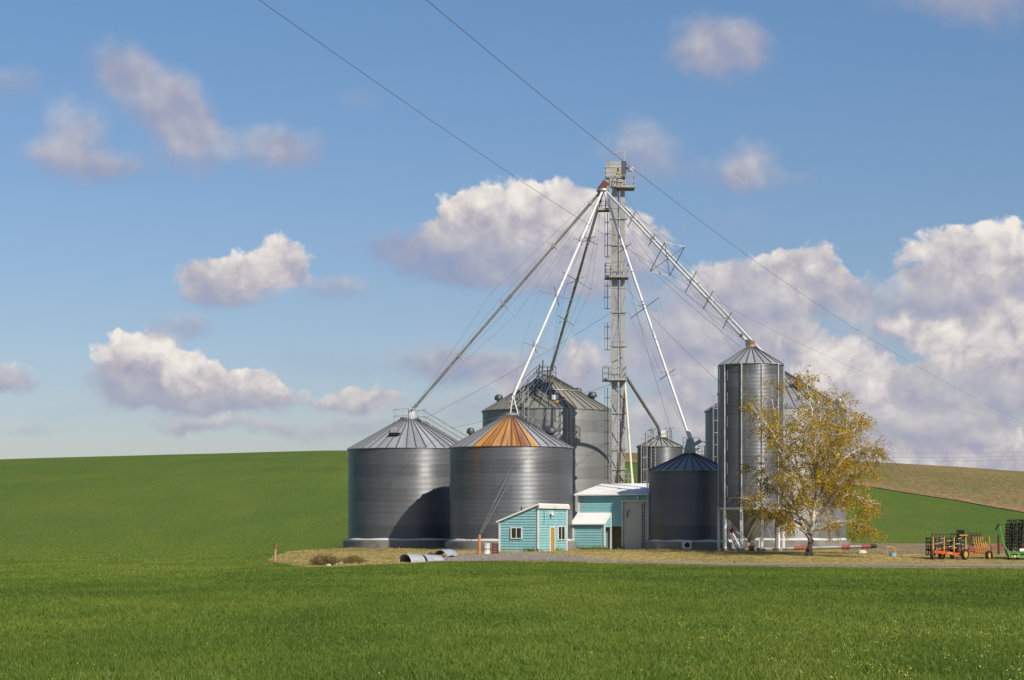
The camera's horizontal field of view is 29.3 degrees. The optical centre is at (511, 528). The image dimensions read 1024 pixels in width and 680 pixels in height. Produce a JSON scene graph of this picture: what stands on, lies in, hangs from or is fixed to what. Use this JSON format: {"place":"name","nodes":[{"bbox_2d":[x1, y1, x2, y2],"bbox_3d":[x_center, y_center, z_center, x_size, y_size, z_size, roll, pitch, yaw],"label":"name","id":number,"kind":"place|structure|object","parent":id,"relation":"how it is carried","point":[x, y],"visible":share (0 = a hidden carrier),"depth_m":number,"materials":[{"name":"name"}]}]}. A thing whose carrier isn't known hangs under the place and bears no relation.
{"place":"outdoors","nodes":[
{"label":"outdoors","id":0,"kind":"place"},
{"bbox_2d":[0,450,1023,679],"bbox_3d":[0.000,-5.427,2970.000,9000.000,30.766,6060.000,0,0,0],"label":"wheat field","id":1,"kind":"structure","parent":0,"point":[185,492],"depth_m":275.42,"materials":[{"name":"green plant"}]},
{"bbox_2d":[0,511,1023,679],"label":"wheat crop","id":2,"kind":"object","parent":1,"relation":"on","point":[326,601],"visible":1,"depth_m":51.80,"materials":[{"name":"green plant"}]},
{"bbox_2d":[34,579,1020,679],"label":"flowering weed","id":3,"kind":"object","parent":1,"relation":"on","point":[802,652],"visible":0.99,"depth_m":36.26,"materials":[{"name":"plant"}]},
{"bbox_2d":[0,0,1023,470],"label":"sky","id":4,"kind":"structure","parent":0,"point":[219,233],"materials":[{"name":"blue"}]},
{"bbox_2d":[260,0,1022,430],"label":"power line","id":5,"kind":"object","parent":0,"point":[490,160],"visible":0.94,"depth_m":119.78,"materials":[{"name":"metal"}]},
{"bbox_2d":[263,547,1023,568],"bbox_3d":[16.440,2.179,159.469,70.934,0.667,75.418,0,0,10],"label":"farmyard","id":6,"kind":"structure","parent":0,"point":[782,557],"depth_m":145.68,"materials":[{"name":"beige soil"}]},
{"bbox_2d":[274,544,276,560],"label":"wooden post","id":7,"kind":"object","parent":6,"relation":"on","point":[275,547],"visible":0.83,"depth_m":140.96,"materials":[{"name":"brown wood"}]},
{"bbox_2d":[307,551,343,564],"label":"shrub","id":8,"kind":"object","parent":6,"relation":"on","point":[324,559],"visible":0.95,"depth_m":132.01,"materials":[{"name":"brown plant"}]},
{"bbox_2d":[341,554,368,563],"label":"shrub","id":9,"kind":"object","parent":6,"relation":"on","point":[351,559],"visible":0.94,"depth_m":137.23,"materials":[{"name":"brown plant"}]},
{"bbox_2d":[338,409,466,548],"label":"grain bin","id":10,"kind":"object","parent":6,"relation":"on","point":[399,483],"visible":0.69,"depth_m":178.90,"materials":[{"name":"metal"}]},
{"bbox_2d":[398,554,443,561],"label":"culvert pipe","id":11,"kind":"object","parent":6,"relation":"on","point":[415,557],"visible":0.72,"depth_m":140.64,"materials":[{"name":"metal"}]},
{"bbox_2d":[483,543,490,553],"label":"barrel","id":12,"kind":"object","parent":6,"relation":"on","point":[486,548],"visible":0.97,"depth_m":150.65,"materials":[{"name":"white plastic"}]},
{"bbox_2d":[440,408,580,549],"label":"grain bin","id":13,"kind":"object","parent":6,"relation":"on","point":[534,465],"visible":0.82,"depth_m":167.63,"materials":[{"name":"metal"}]},
{"bbox_2d":[496,503,569,550],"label":"shed","id":14,"kind":"structure","parent":6,"relation":"on","point":[543,526],"depth_m":158.00,"materials":[{"name":"teal paint"}]},
{"bbox_2d":[510,527,521,538],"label":"window","id":15,"kind":"structure","parent":14,"relation":"in","point":[515,532],"depth_m":157.67,"materials":[{"name":"white paint"}]},
{"bbox_2d":[549,526,554,550],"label":"door","id":16,"kind":"structure","parent":14,"relation":"in","point":[552,528],"depth_m":159.45,"materials":[{"name":"brown wood"}]},
{"bbox_2d":[557,526,564,539],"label":"window","id":17,"kind":"structure","parent":14,"relation":"in","point":[561,529],"depth_m":161.06,"materials":[{"name":"white paint"}]},
{"bbox_2d":[481,360,610,519],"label":"grain bin","id":18,"kind":"object","parent":6,"relation":"on","point":[578,422],"visible":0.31,"depth_m":187.16,"materials":[{"name":"metal"}]},
{"bbox_2d":[504,546,625,551],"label":"green weed","id":19,"kind":"object","parent":6,"relation":"on","point":[587,548],"visible":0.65,"depth_m":169.34,"materials":[{"name":"green plant"}]},
{"bbox_2d":[572,512,611,549],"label":"lean to","id":20,"kind":"object","parent":6,"relation":"attached to","point":[588,529],"visible":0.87,"depth_m":170.88,"materials":[{"name":"teal paint"}]},
{"bbox_2d":[574,483,648,549],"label":"workshop","id":21,"kind":"structure","parent":6,"relation":"on","point":[625,504],"depth_m":171.33,"materials":[{"name":"teal paint"}]},
{"bbox_2d":[623,501,648,549],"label":"overhead door","id":22,"kind":"structure","parent":21,"relation":"in","point":[633,515],"depth_m":170.77,"materials":[{"name":"metal"}]},
{"bbox_2d":[596,150,634,483],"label":"grain elevator","id":23,"kind":"object","parent":6,"relation":"on","point":[615,173],"visible":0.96,"depth_m":179.79,"materials":[{"name":"metal"}]},
{"bbox_2d":[409,192,599,416],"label":"grain spout","id":24,"kind":"object","parent":23,"relation":"attached to","point":[506,300],"visible":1,"depth_m":181.82,"materials":[{"name":"metal"}]},
{"bbox_2d":[424,314,608,418],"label":"guy wire","id":25,"kind":"object","parent":23,"relation":"attached to","point":[519,367],"visible":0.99,"depth_m":181.93,"materials":[{"name":"grey metal"}]},
{"bbox_2d":[453,385,606,427],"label":"guy wire","id":26,"kind":"object","parent":23,"relation":"attached to","point":[532,408],"visible":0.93,"depth_m":179.12,"materials":[{"name":"grey metal"}]},
{"bbox_2d":[480,250,610,531],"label":"guy wire","id":27,"kind":"object","parent":23,"relation":"attached to","point":[548,387],"visible":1,"depth_m":171.63,"materials":[{"name":"grey metal"}]},
{"bbox_2d":[481,284,610,533],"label":"guy wire","id":28,"kind":"object","parent":23,"relation":"attached to","point":[556,391],"visible":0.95,"depth_m":173.08,"materials":[{"name":"grey metal"}]},
{"bbox_2d":[509,191,602,413],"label":"grain spout","id":29,"kind":"object","parent":23,"relation":"attached to","point":[553,302],"visible":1,"depth_m":175.50,"materials":[{"name":"metal"}]},
{"bbox_2d":[549,193,603,375],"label":"grain spout","id":30,"kind":"object","parent":23,"relation":"attached to","point":[576,281],"visible":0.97,"depth_m":186.25,"materials":[{"name":"metal"}]},
{"bbox_2d":[624,383,633,483],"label":"grain spout","id":31,"kind":"object","parent":23,"relation":"attached to","point":[628,436],"visible":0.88,"depth_m":178.65,"materials":[{"name":"silver metal"}]},
{"bbox_2d":[625,375,665,436],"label":"grain spout","id":32,"kind":"object","parent":23,"relation":"attached to","point":[661,433],"visible":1,"depth_m":184.54,"materials":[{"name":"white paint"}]},
{"bbox_2d":[625,271,670,428],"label":"guy wire","id":33,"kind":"object","parent":23,"relation":"attached to","point":[649,357],"visible":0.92,"depth_m":187.80,"materials":[{"name":"grey metal"}]},
{"bbox_2d":[603,191,693,442],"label":"grain spout","id":34,"kind":"object","parent":23,"relation":"attached to","point":[666,372],"visible":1,"depth_m":174.05,"materials":[{"name":"metal"}]},
{"bbox_2d":[626,288,718,381],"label":"guy wire","id":35,"kind":"object","parent":23,"relation":"attached to","point":[677,342],"visible":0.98,"depth_m":168.98,"materials":[{"name":"grey metal"}]},
{"bbox_2d":[606,191,750,345],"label":"grain spout","id":36,"kind":"object","parent":23,"relation":"attached to","point":[689,280],"visible":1,"depth_m":170.21,"materials":[{"name":"metal"}]},
{"bbox_2d":[627,247,740,346],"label":"guy wire","id":37,"kind":"object","parent":23,"relation":"attached to","point":[688,303],"visible":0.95,"depth_m":169.07,"materials":[{"name":"grey metal"}]},
{"bbox_2d":[625,206,762,350],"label":"grain spout","id":38,"kind":"object","parent":23,"relation":"attached to","point":[694,280],"visible":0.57,"depth_m":184.69,"materials":[{"name":"silver metal"}]},
{"bbox_2d":[636,427,699,482],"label":"grain bin","id":39,"kind":"object","parent":6,"relation":"on","point":[657,450],"visible":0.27,"depth_m":186.35,"materials":[{"name":"metal"}]},
{"bbox_2d":[640,439,735,549],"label":"grain bin","id":40,"kind":"object","parent":6,"relation":"on","point":[683,496],"visible":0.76,"depth_m":165.88,"materials":[{"name":"metal"}]},
{"bbox_2d":[438,553,1023,566],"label":"gravel drive","id":41,"kind":"structure","parent":6,"relation":"on","point":[507,556],"depth_m":142.10,"materials":[{"name":"grey gravel"}]},
{"bbox_2d":[427,549,456,556],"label":"curved sheet","id":42,"kind":"object","parent":41,"relation":"on","point":[448,552],"visible":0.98,"depth_m":146.94,"materials":[{"name":"metal"}]},
{"bbox_2d":[478,535,480,553],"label":"wooden post","id":43,"kind":"object","parent":41,"relation":"on","point":[479,544],"visible":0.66,"depth_m":149.95,"materials":[{"name":"orange wood"}]},
{"bbox_2d":[492,543,498,553],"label":"crate","id":44,"kind":"object","parent":41,"relation":"on","point":[495,545],"visible":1,"depth_m":150.63,"materials":[{"name":"red paint"}]},
{"bbox_2d":[727,522,757,550],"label":"transfer auger","id":45,"kind":"object","parent":6,"relation":"on","point":[751,546],"visible":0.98,"depth_m":159.57,"materials":[{"name":"white paint"}]},
{"bbox_2d":[715,340,786,550],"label":"hopper bin","id":46,"kind":"object","parent":6,"relation":"on","point":[749,367],"visible":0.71,"depth_m":158.98,"materials":[{"name":"metal"}]},
{"bbox_2d":[704,371,850,547],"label":"grain bin","id":47,"kind":"object","parent":6,"relation":"on","point":[711,434],"visible":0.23,"depth_m":184.60,"materials":[{"name":"metal"}]},
{"bbox_2d":[722,365,900,555],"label":"birch tree","id":48,"kind":"object","parent":6,"relation":"on","point":[829,487],"visible":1,"depth_m":147.48,"materials":[{"name":"yellow plant"}]},
{"bbox_2d":[756,544,876,549],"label":"grain auger","id":49,"kind":"object","parent":6,"relation":"on","point":[862,546],"visible":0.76,"depth_m":165.87,"materials":[{"name":"red paint"}]},
{"bbox_2d":[925,530,992,559],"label":"cultivator","id":50,"kind":"object","parent":6,"relation":"on","point":[964,553],"visible":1,"depth_m":143.59,"materials":[{"name":"orange paint"}]},
{"bbox_2d":[967,544,1008,549],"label":"grain drill","id":51,"kind":"object","parent":6,"relation":"on","point":[972,547],"visible":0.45,"depth_m":165.89,"materials":[{"name":"red paint"}]},
{"bbox_2d":[997,535,999,554],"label":"wooden post","id":52,"kind":"object","parent":6,"relation":"on","point":[998,544],"visible":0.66,"depth_m":149.53,"materials":[{"name":"brown wood"}]},
{"bbox_2d":[995,519,1023,559],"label":"harrow cart","id":53,"kind":"object","parent":6,"relation":"on","point":[1012,538],"visible":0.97,"depth_m":143.16,"materials":[{"name":"green paint"}]},
{"bbox_2d":[427,0,1016,419],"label":"power line","id":54,"kind":"object","parent":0,"point":[636,171],"visible":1,"depth_m":115.43,"materials":[{"name":"metal"}]},
{"bbox_2d":[618,453,1023,511],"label":"stubble field","id":55,"kind":"structure","parent":0,"point":[1001,487],"depth_m":383.23,"materials":[{"name":"beige plant"}]},
{"bbox_2d":[618,458,1023,511],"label":"field margin","id":56,"kind":"object","parent":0,"point":[914,491],"visible":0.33,"depth_m":343.12,"materials":[{"name":"plant"}]},
{"bbox_2d":[843,543,1023,553],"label":"fallow strip","id":57,"kind":"object","parent":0,"point":[903,546],"visible":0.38,"depth_m":179.27,"materials":[{"name":"soil"}]},
{"bbox_2d":[628,200,877,547],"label":"guy wire","id":58,"kind":"object","parent":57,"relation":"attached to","point":[701,304],"visible":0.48,"depth_m":181.28,"materials":[{"name":"grey metal"}]}
]}

